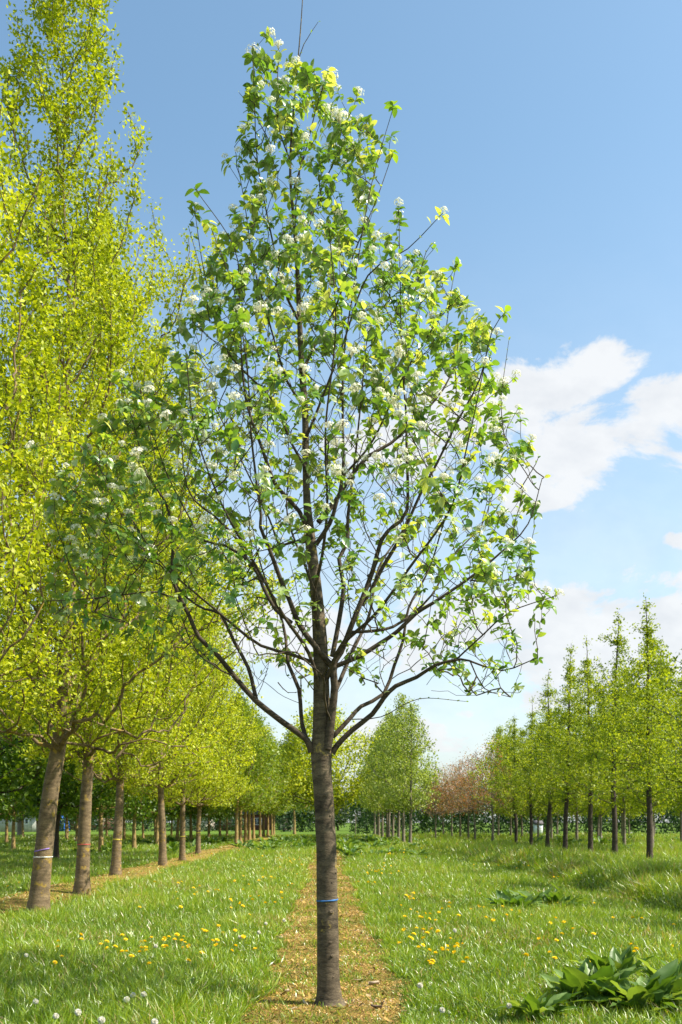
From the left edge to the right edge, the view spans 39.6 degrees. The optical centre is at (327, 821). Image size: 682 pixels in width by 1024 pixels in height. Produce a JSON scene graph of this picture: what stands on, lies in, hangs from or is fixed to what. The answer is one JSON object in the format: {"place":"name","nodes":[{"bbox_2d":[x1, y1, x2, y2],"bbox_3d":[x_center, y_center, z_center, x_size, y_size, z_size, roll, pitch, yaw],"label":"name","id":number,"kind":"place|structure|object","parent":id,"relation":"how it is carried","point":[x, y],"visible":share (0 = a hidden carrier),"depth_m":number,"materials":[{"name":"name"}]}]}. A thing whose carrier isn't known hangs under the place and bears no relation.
{"place":"outdoors","nodes":[
{"label":"outdoors","id":0,"kind":"place"},
{"bbox_2d":[0,815,35,831],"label":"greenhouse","id":1,"kind":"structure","parent":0,"point":[29,826],"depth_m":150.00,"materials":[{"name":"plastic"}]},
{"bbox_2d":[173,814,214,830],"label":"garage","id":2,"kind":"structure","parent":0,"point":[187,824],"depth_m":172.00,"materials":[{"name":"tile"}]},
{"bbox_2d":[0,823,679,1023],"bbox_3d":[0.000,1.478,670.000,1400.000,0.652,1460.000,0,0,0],"label":"ground","id":3,"kind":"structure","parent":0,"point":[345,830],"depth_m":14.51,"materials":[{"name":"brown plant"}]},
{"bbox_2d":[0,740,20,810],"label":"broadleaf tree","id":4,"kind":"object","parent":3,"relation":"on","point":[2,798],"visible":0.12,"depth_m":45.90,"materials":[{"name":"green plant"}]},
{"bbox_2d":[0,806,22,842],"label":"broadleaf tree","id":5,"kind":"object","parent":3,"relation":"on","point":[6,833],"depth_m":68.89,"materials":[{"name":"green plant"}]},
{"bbox_2d":[0,740,61,849],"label":"broadleaf tree","id":6,"kind":"object","parent":3,"relation":"on","point":[13,815],"visible":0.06,"depth_m":51.92,"materials":[{"name":"green plant"}]},
{"bbox_2d":[0,572,75,811],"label":"broadleaf tree","id":7,"kind":"object","parent":3,"relation":"on","point":[22,767],"visible":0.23,"depth_m":31.05,"materials":[{"name":"green plant"}]},
{"bbox_2d":[0,652,116,857],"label":"broadleaf tree","id":8,"kind":"object","parent":3,"relation":"on","point":[71,784],"visible":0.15,"depth_m":39.16,"materials":[{"name":"green plant"}]},
{"bbox_2d":[0,69,119,704],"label":"broadleaf tree","id":9,"kind":"object","parent":3,"relation":"on","point":[8,223],"visible":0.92,"depth_m":12.05,"materials":[{"name":"green plant"}]},
{"bbox_2d":[62,799,108,841],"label":"broadleaf tree","id":10,"kind":"object","parent":3,"relation":"on","point":[76,826],"depth_m":65.90,"materials":[{"name":"green plant"}]},
{"bbox_2d":[70,816,113,829],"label":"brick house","id":11,"kind":"structure","parent":3,"relation":"on","point":[92,825],"depth_m":185.00,"materials":[{"name":"brick"}]},
{"bbox_2d":[60,727,153,852],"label":"broadleaf tree","id":12,"kind":"object","parent":3,"relation":"on","point":[111,801],"visible":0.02,"depth_m":47.86,"materials":[{"name":"green plant"}]},
{"bbox_2d":[98,840,126,851],"bbox_3d":[-10.807,1.233,47.424,1.437,0.618,1.660,0,0,-32],"label":"leafy weed","id":13,"kind":"object","parent":3,"relation":"on","point":[108,847],"visible":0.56,"depth_m":47.05,"materials":[{"name":"green plant"}]},
{"bbox_2d":[104,746,175,848],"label":"broadleaf tree","id":14,"kind":"object","parent":3,"relation":"on","point":[142,806],"visible":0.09,"depth_m":55.14,"materials":[{"name":"green plant"}]},
{"bbox_2d":[0,387,279,875],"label":"broadleaf tree","id":15,"kind":"object","parent":3,"relation":"on","point":[125,771],"visible":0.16,"depth_m":26.64,"materials":[{"name":"green plant"}]},
{"bbox_2d":[129,808,156,837],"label":"broadleaf tree","id":16,"kind":"object","parent":3,"relation":"on","point":[141,819],"visible":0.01,"depth_m":87.89,"materials":[{"name":"green plant"}]},
{"bbox_2d":[0,185,292,894],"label":"broadleaf tree","id":17,"kind":"object","parent":3,"relation":"on","point":[89,758],"visible":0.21,"depth_m":19.94,"materials":[{"name":"green plant"}]},
{"bbox_2d":[0,0,300,910],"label":"broadleaf tree","id":18,"kind":"object","parent":3,"relation":"on","point":[52,14],"visible":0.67,"depth_m":15.66,"materials":[{"name":"green plant"}]},
{"bbox_2d":[59,815,243,831],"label":"hedge","id":19,"kind":"object","parent":3,"relation":"on","point":[230,828],"visible":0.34,"depth_m":157.74,"materials":[{"name":"green plant"}]},
{"bbox_2d":[130,732,195,845],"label":"broadleaf tree","id":20,"kind":"object","parent":3,"relation":"on","point":[172,808],"visible":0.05,"depth_m":62.93,"materials":[{"name":"green plant"}]},
{"bbox_2d":[64,483,263,865],"bbox_3d":[-5.922,-5.366,32.863,7.415,13.854,6.954,-1,0,-23],"label":"broadleaf tree","id":21,"kind":"object","parent":3,"relation":"on","point":[162,858],"visible":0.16,"depth_m":32.78,"materials":[{"name":"green plant"}]},
{"bbox_2d":[166,841,185,850],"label":"leafy weed","id":22,"kind":"object","parent":3,"relation":"on","point":[173,846],"visible":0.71,"depth_m":48.31,"materials":[{"name":"green plant"}]},
{"bbox_2d":[105,575,260,860],"bbox_3d":[-5.563,-4.201,37.443,6.674,11.545,6.258,0,0,42],"label":"broadleaf tree","id":23,"kind":"object","parent":3,"relation":"on","point":[217,791],"visible":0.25,"depth_m":37.34,"materials":[{"name":"green plant"}]},
{"bbox_2d":[164,773,215,839],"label":"broadleaf tree","id":24,"kind":"object","parent":3,"relation":"on","point":[178,819],"visible":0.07,"depth_m":69.88,"materials":[{"name":"green plant"}]},
{"bbox_2d":[171,720,215,839],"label":"broadleaf tree","id":25,"kind":"object","parent":3,"relation":"on","point":[190,825],"visible":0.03,"depth_m":76.89,"materials":[{"name":"green plant"}]},
{"bbox_2d":[174,805,227,823],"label":"broadleaf tree","id":26,"kind":"object","parent":3,"relation":"on","point":[209,815],"visible":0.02,"depth_m":83.75,"materials":[{"name":"green plant"}]},
{"bbox_2d":[138,664,277,853],"bbox_3d":[-5.838,-4.124,43.764,6.120,11.289,6.526,1,0,35],"label":"broadleaf tree","id":27,"kind":"object","parent":3,"relation":"on","point":[198,830],"visible":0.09,"depth_m":43.55,"materials":[{"name":"green plant"}]},
{"bbox_2d":[204,804,230,836],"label":"broadleaf tree","id":28,"kind":"object","parent":3,"relation":"on","point":[208,832],"depth_m":90.89,"materials":[{"name":"green plant"}]},
{"bbox_2d":[207,811,235,835],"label":"broadleaf tree","id":29,"kind":"object","parent":3,"relation":"on","point":[220,819],"visible":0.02,"depth_m":97.91,"materials":[{"name":"green plant"}]},
{"bbox_2d":[226,839,254,847],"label":"leafy weed","id":30,"kind":"object","parent":3,"relation":"on","point":[239,844],"visible":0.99,"depth_m":55.16,"materials":[{"name":"green plant"}]},
{"bbox_2d":[201,689,283,842],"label":"broadleaf tree","id":31,"kind":"object","parent":3,"relation":"on","point":[253,796],"visible":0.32,"depth_m":64.74,"materials":[{"name":"green plant"}]},
{"bbox_2d":[209,707,280,842],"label":"broadleaf tree","id":32,"kind":"object","parent":3,"relation":"on","point":[258,805],"visible":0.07,"depth_m":68.25,"materials":[{"name":"green plant"}]},
{"bbox_2d":[215,811,276,829],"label":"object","id":33,"kind":"structure","parent":3,"relation":"on","point":[256,815],"depth_m":178.00,"materials":[{"name":"plant"}]},
{"bbox_2d":[217,698,290,842],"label":"broadleaf tree","id":34,"kind":"object","parent":3,"relation":"on","point":[271,746],"visible":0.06,"depth_m":71.39,"materials":[{"name":"green plant"}]},
{"bbox_2d":[234,707,290,839],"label":"broadleaf tree","id":35,"kind":"object","parent":3,"relation":"on","point":[249,825],"visible":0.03,"depth_m":75.88,"materials":[{"name":"green plant"}]},
{"bbox_2d":[242,739,284,838],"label":"broadleaf tree","id":36,"kind":"object","parent":3,"relation":"on","point":[253,825],"depth_m":80.92,"materials":[{"name":"green plant"}]},
{"bbox_2d":[243,733,300,836],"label":"broadleaf tree","id":37,"kind":"object","parent":3,"relation":"on","point":[263,825],"visible":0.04,"depth_m":92.88,"materials":[{"name":"green plant"}]},
{"bbox_2d":[250,724,295,836],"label":"broadleaf tree","id":38,"kind":"object","parent":3,"relation":"on","point":[276,803],"visible":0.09,"depth_m":86.88,"materials":[{"name":"green plant"}]},
{"bbox_2d":[261,748,298,834],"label":"broadleaf tree","id":39,"kind":"object","parent":3,"relation":"on","point":[271,833],"visible":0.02,"depth_m":105.91,"materials":[{"name":"green plant"}]},
{"bbox_2d":[266,737,293,835],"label":"broadleaf tree","id":40,"kind":"object","parent":3,"relation":"on","point":[267,833],"visible":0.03,"depth_m":98.89,"materials":[{"name":"green plant"}]},
{"bbox_2d":[265,769,296,833],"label":"broadleaf tree","id":41,"kind":"object","parent":3,"relation":"on","point":[287,808],"visible":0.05,"depth_m":111.94,"materials":[{"name":"green plant"}]},
{"bbox_2d":[25,0,564,1006],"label":"flowering tree","id":42,"kind":"object","parent":3,"relation":"on","point":[237,328],"visible":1,"depth_m":8.08,"materials":[{"name":"green plant"}]},
{"bbox_2d":[280,730,311,833],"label":"broadleaf tree","id":43,"kind":"object","parent":3,"relation":"on","point":[293,811],"visible":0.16,"depth_m":121.84,"materials":[{"name":"green plant"}]},
{"bbox_2d":[275,809,335,831],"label":"hedge","id":44,"kind":"object","parent":3,"relation":"on","point":[310,814],"visible":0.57,"depth_m":149.62,"materials":[{"name":"green plant"}]},
{"bbox_2d":[271,700,379,816],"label":"broadleaf tree","id":45,"kind":"object","parent":3,"relation":"on","point":[307,781],"visible":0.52,"depth_m":90.65,"materials":[{"name":"green plant"}]},
{"bbox_2d":[0,830,681,1023],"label":"grass","id":46,"kind":"structure","parent":3,"relation":"on","point":[92,980],"depth_m":13.46,"materials":[{"name":"green plant"}]},
{"bbox_2d":[334,787,354,829],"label":"broadleaf tree","id":47,"kind":"object","parent":3,"relation":"on","point":[343,818],"visible":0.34,"depth_m":173.67,"materials":[{"name":"green plant"}]},
{"bbox_2d":[336,842,365,851],"bbox_3d":[1.185,1.282,47.965,1.512,0.553,1.309,0,0,-40],"label":"leafy weed","id":48,"kind":"object","parent":3,"relation":"on","point":[350,847],"visible":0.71,"depth_m":47.75,"materials":[{"name":"green plant"}]},
{"bbox_2d":[341,847,363,855],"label":"leafy weed","id":49,"kind":"object","parent":3,"relation":"on","point":[352,851],"visible":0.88,"depth_m":41.83,"materials":[{"name":"green plant"}]},
{"bbox_2d":[342,795,385,828],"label":"broadleaf tree","id":50,"kind":"object","parent":3,"relation":"on","point":[368,820],"visible":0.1,"depth_m":164.03,"materials":[{"name":"green plant"}]},
{"bbox_2d":[352,739,377,834],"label":"broadleaf tree","id":51,"kind":"object","parent":3,"relation":"on","point":[374,831],"visible":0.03,"depth_m":114.94,"materials":[{"name":"green plant"}]},
{"bbox_2d":[351,727,380,835],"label":"broadleaf tree","id":52,"kind":"object","parent":3,"relation":"on","point":[365,804],"visible":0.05,"depth_m":102.89,"materials":[{"name":"green plant"}]},
{"bbox_2d":[351,729,380,834],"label":"broadleaf tree","id":53,"kind":"object","parent":3,"relation":"on","point":[366,802],"visible":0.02,"depth_m":108.90,"materials":[{"name":"green plant"}]},
{"bbox_2d":[353,724,384,835],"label":"broadleaf tree","id":54,"kind":"object","parent":3,"relation":"on","point":[382,825],"visible":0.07,"depth_m":96.90,"materials":[{"name":"green plant"}]},
{"bbox_2d":[357,715,394,836],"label":"broadleaf tree","id":55,"kind":"object","parent":3,"relation":"on","point":[366,782],"visible":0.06,"depth_m":90.86,"materials":[{"name":"green plant"}]},
{"bbox_2d":[354,717,420,838],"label":"broadleaf tree","id":56,"kind":"object","parent":3,"relation":"on","point":[380,801],"visible":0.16,"depth_m":80.37,"materials":[{"name":"green plant"}]},
{"bbox_2d":[355,707,420,837],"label":"broadleaf tree","id":57,"kind":"object","parent":3,"relation":"on","point":[388,829],"visible":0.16,"depth_m":85.92,"materials":[{"name":"green plant"}]},
{"bbox_2d":[378,846,407,853],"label":"leafy weed","id":58,"kind":"object","parent":3,"relation":"on","point":[393,850],"visible":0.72,"depth_m":44.34,"materials":[{"name":"green plant"}]},
{"bbox_2d":[361,702,428,837],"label":"broadleaf tree","id":59,"kind":"object","parent":3,"relation":"on","point":[391,805],"visible":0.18,"depth_m":75.36,"materials":[{"name":"green plant"}]},
{"bbox_2d":[362,692,444,842],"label":"broadleaf tree","id":60,"kind":"object","parent":3,"relation":"on","point":[401,700],"visible":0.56,"depth_m":69.90,"materials":[{"name":"green plant"}]},
{"bbox_2d":[372,698,443,843],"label":"broadleaf tree","id":61,"kind":"object","parent":3,"relation":"on","point":[407,773],"visible":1,"depth_m":64.75,"materials":[{"name":"green plant"}]},
{"bbox_2d":[413,782,449,828],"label":"broadleaf tree","id":62,"kind":"object","parent":3,"relation":"on","point":[431,814],"visible":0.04,"depth_m":167.25,"materials":[{"name":"green plant"}]},
{"bbox_2d":[418,766,455,834],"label":"red leaved tree","id":63,"kind":"object","parent":3,"relation":"on","point":[441,802],"visible":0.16,"depth_m":101.97,"materials":[{"name":"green plant"}]},
{"bbox_2d":[414,762,467,837],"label":"red leaved tree","id":64,"kind":"object","parent":3,"relation":"on","point":[435,805],"visible":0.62,"depth_m":84.00,"materials":[{"name":"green plant"}]},
{"bbox_2d":[427,759,479,835],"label":"red leaved tree","id":65,"kind":"object","parent":3,"relation":"on","point":[451,793],"visible":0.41,"depth_m":94.94,"materials":[{"name":"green plant"}]},
{"bbox_2d":[431,758,481,836],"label":"red leaved tree","id":66,"kind":"object","parent":3,"relation":"on","point":[457,796],"visible":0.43,"depth_m":88.80,"materials":[{"name":"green plant"}]},
{"bbox_2d":[435,758,496,837],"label":"red leaved tree","id":67,"kind":"object","parent":3,"relation":"on","point":[453,807],"visible":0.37,"depth_m":84.44,"materials":[{"name":"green plant"}]},
{"bbox_2d":[442,752,496,838],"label":"red leaved tree","id":68,"kind":"object","parent":3,"relation":"on","point":[471,809],"visible":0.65,"depth_m":79.53,"materials":[{"name":"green plant"}]},
{"bbox_2d":[449,775,491,827],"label":"broadleaf tree","id":69,"kind":"object","parent":3,"relation":"on","point":[454,824],"visible":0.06,"depth_m":174.03,"materials":[{"name":"green plant"}]},
{"bbox_2d":[449,735,516,840],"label":"red leaved tree","id":70,"kind":"object","parent":3,"relation":"on","point":[492,809],"visible":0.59,"depth_m":71.56,"materials":[{"name":"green plant"}]},
{"bbox_2d":[470,724,509,835],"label":"broadleaf tree","id":71,"kind":"object","parent":3,"relation":"on","point":[495,738],"visible":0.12,"depth_m":101.82,"materials":[{"name":"green plant"}]},
{"bbox_2d":[480,719,520,835],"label":"broadleaf tree","id":72,"kind":"object","parent":3,"relation":"on","point":[509,731],"visible":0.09,"depth_m":95.91,"materials":[{"name":"green plant"}]},
{"bbox_2d":[470,717,556,843],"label":"conical tree","id":73,"kind":"object","parent":3,"relation":"on","point":[500,787],"visible":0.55,"depth_m":62.81,"materials":[{"name":"green plant"}]},
{"bbox_2d":[348,790,679,833],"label":"hedge","id":74,"kind":"object","parent":3,"relation":"on","point":[488,819],"visible":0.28,"depth_m":125.46,"materials":[{"name":"green plant"}]},
{"bbox_2d":[481,888,549,910],"bbox_3d":[3.262,1.352,16.291,1.200,0.416,1.146,0,0,-38],"label":"dock plant","id":75,"kind":"object","parent":3,"relation":"on","point":[504,897],"visible":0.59,"depth_m":16.26,"materials":[{"name":"green plant"}]},
{"bbox_2d":[497,727,535,836],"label":"broadleaf tree","id":76,"kind":"object","parent":3,"relation":"on","point":[524,742],"visible":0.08,"depth_m":89.93,"materials":[{"name":"green plant"}]},
{"bbox_2d":[468,695,578,845],"bbox_3d":[13.086,-3.087,58.042,7.664,9.446,5.771,0,0,-32],"label":"conical tree","id":77,"kind":"object","parent":3,"relation":"on","point":[532,715],"visible":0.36,"depth_m":58.26,"materials":[{"name":"green plant"}]},
{"bbox_2d":[510,727,557,837],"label":"broadleaf tree","id":78,"kind":"object","parent":3,"relation":"on","point":[534,812],"visible":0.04,"depth_m":83.42,"materials":[{"name":"green plant"}]},
{"bbox_2d":[489,991,582,1021],"bbox_3d":[1.646,1.418,7.409,0.664,0.280,0.653,0,0,-26],"label":"dock plant","id":79,"kind":"object","parent":3,"relation":"on","point":[530,1004],"visible":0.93,"depth_m":7.31,"materials":[{"name":"green plant"}]},
{"bbox_2d":[467,669,610,846],"bbox_3d":[12.092,-3.529,53.918,9.103,10.354,6.876,0,0,23],"label":"conical tree","id":80,"kind":"object","parent":3,"relation":"on","point":[514,785],"visible":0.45,"depth_m":53.97,"materials":[{"name":"green plant"}]},
{"bbox_2d":[509,886,570,904],"bbox_3d":[3.875,1.379,17.139,1.280,0.442,1.305,0,0,0],"label":"dock plant","id":81,"kind":"object","parent":3,"relation":"on","point":[525,894],"visible":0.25,"depth_m":16.98,"materials":[{"name":"green plant"}]},
{"bbox_2d":[522,708,581,837],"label":"broadleaf tree","id":82,"kind":"object","parent":3,"relation":"on","point":[551,825],"visible":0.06,"depth_m":77.91,"materials":[{"name":"green plant"}]},
{"bbox_2d":[533,882,591,907],"bbox_3d":[4.151,1.335,16.892,0.999,0.494,0.981,0,0,-36],"label":"dock plant","id":83,"kind":"object","parent":3,"relation":"on","point":[559,896],"visible":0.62,"depth_m":16.75,"materials":[{"name":"green plant"}]},
{"bbox_2d":[532,700,598,839],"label":"broadleaf tree","id":84,"kind":"object","parent":3,"relation":"on","point":[576,813],"visible":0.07,"depth_m":70.91,"materials":[{"name":"green plant"}]},
{"bbox_2d":[484,644,672,849],"bbox_3d":[13.224,-4.013,50.480,10.193,11.260,7.402,0,0,-28],"label":"conical tree","id":85,"kind":"object","parent":3,"relation":"on","point":[569,696],"visible":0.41,"depth_m":49.89,"materials":[{"name":"green plant"}]},
{"bbox_2d":[493,635,678,850],"bbox_3d":[12.332,-3.665,45.818,8.526,10.509,6.419,0,0,11],"label":"conical tree","id":86,"kind":"object","parent":3,"relation":"on","point":[589,799],"visible":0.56,"depth_m":45.09,"materials":[{"name":"green plant"}]},
{"bbox_2d":[538,949,643,1012],"bbox_3d":[2.263,1.343,7.970,0.883,0.500,1.041,0,0,0],"label":"dock plant","id":87,"kind":"object","parent":3,"relation":"on","point":[569,978],"visible":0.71,"depth_m":7.85,"materials":[{"name":"green plant"}]},
{"bbox_2d":[512,592,681,858],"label":"conical tree","id":88,"kind":"object","parent":3,"relation":"on","point":[648,786],"visible":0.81,"depth_m":36.92,"materials":[{"name":"green plant"}]},
{"bbox_2d":[514,608,681,853],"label":"conical tree","id":89,"kind":"object","parent":3,"relation":"on","point":[614,681],"visible":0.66,"depth_m":41.35,"materials":[{"name":"green plant"}]},
{"bbox_2d":[563,697,644,837],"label":"broadleaf tree","id":90,"kind":"object","parent":3,"relation":"on","point":[597,808],"visible":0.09,"depth_m":64.78,"materials":[{"name":"green plant"}]},
{"bbox_2d":[569,943,653,978],"bbox_3d":[2.826,1.388,9.231,0.825,0.353,0.888,0,0,0],"label":"dock plant","id":91,"kind":"object","parent":3,"relation":"on","point":[624,959],"visible":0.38,"depth_m":9.20,"materials":[{"name":"green plant"}]},
{"bbox_2d":[560,661,671,845],"bbox_3d":[18.539,-4.275,59.690,5.747,11.776,6.768,0,0,-18],"label":"broadleaf tree","id":92,"kind":"object","parent":3,"relation":"on","point":[623,810],"visible":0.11,"depth_m":59.42,"materials":[{"name":"green plant"}]},
{"bbox_2d":[604,732,646,834],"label":"broadleaf tree","id":93,"kind":"object","parent":3,"relation":"on","point":[620,811],"visible":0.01,"depth_m":80.91,"materials":[{"name":"green plant"}]},
{"bbox_2d":[571,958,681,1013],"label":"dock plant","id":94,"kind":"object","parent":3,"relation":"on","point":[658,985],"visible":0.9,"depth_m":7.56,"materials":[{"name":"green plant"}]},
{"bbox_2d":[617,809,640,834],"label":"broadleaf tree","id":95,"kind":"object","parent":3,"relation":"on","point":[628,816],"visible":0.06,"depth_m":100.94,"materials":[{"name":"green plant"}]},
{"bbox_2d":[594,649,681,796],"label":"conical tree","id":96,"kind":"object","parent":3,"relation":"on","point":[662,763],"visible":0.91,"depth_m":32.31,"materials":[{"name":"green plant"}]},
{"bbox_2d":[603,637,681,846],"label":"broadleaf tree","id":97,"kind":"object","parent":3,"relation":"on","point":[660,801],"visible":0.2,"depth_m":53.75,"materials":[{"name":"green plant"}]},
{"bbox_2d":[612,670,681,750],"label":"conical tree","id":98,"kind":"object","parent":3,"relation":"on","point":[662,679],"visible":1,"depth_m":27.04,"materials":[{"name":"green plant"}]},
{"bbox_2d":[630,755,675,818],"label":"broadleaf tree","id":99,"kind":"object","parent":3,"relation":"on","point":[644,812],"visible":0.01,"depth_m":73.86,"materials":[{"name":"green plant"}]},
{"bbox_2d":[635,953,681,981],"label":"dock plant","id":100,"kind":"object","parent":3,"relation":"on","point":[650,970],"visible":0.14,"depth_m":8.37,"materials":[{"name":"green plant"}]},
{"bbox_2d":[653,674,681,841],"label":"broadleaf tree","id":101,"kind":"object","parent":3,"relation":"on","point":[676,808],"visible":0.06,"depth_m":66.91,"materials":[{"name":"green plant"}]},
{"bbox_2d":[654,690,681,814],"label":"broadleaf tree","id":102,"kind":"object","parent":3,"relation":"on","point":[678,787],"visible":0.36,"depth_m":47.35,"materials":[{"name":"green plant"}]},
{"bbox_2d":[0,0,681,822],"label":"sky","id":103,"kind":"structure","parent":0,"point":[548,133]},
{"bbox_2d":[533,821,542,833],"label":"white shed","id":104,"kind":"structure","parent":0,"point":[540,827],"depth_m":122.00,"materials":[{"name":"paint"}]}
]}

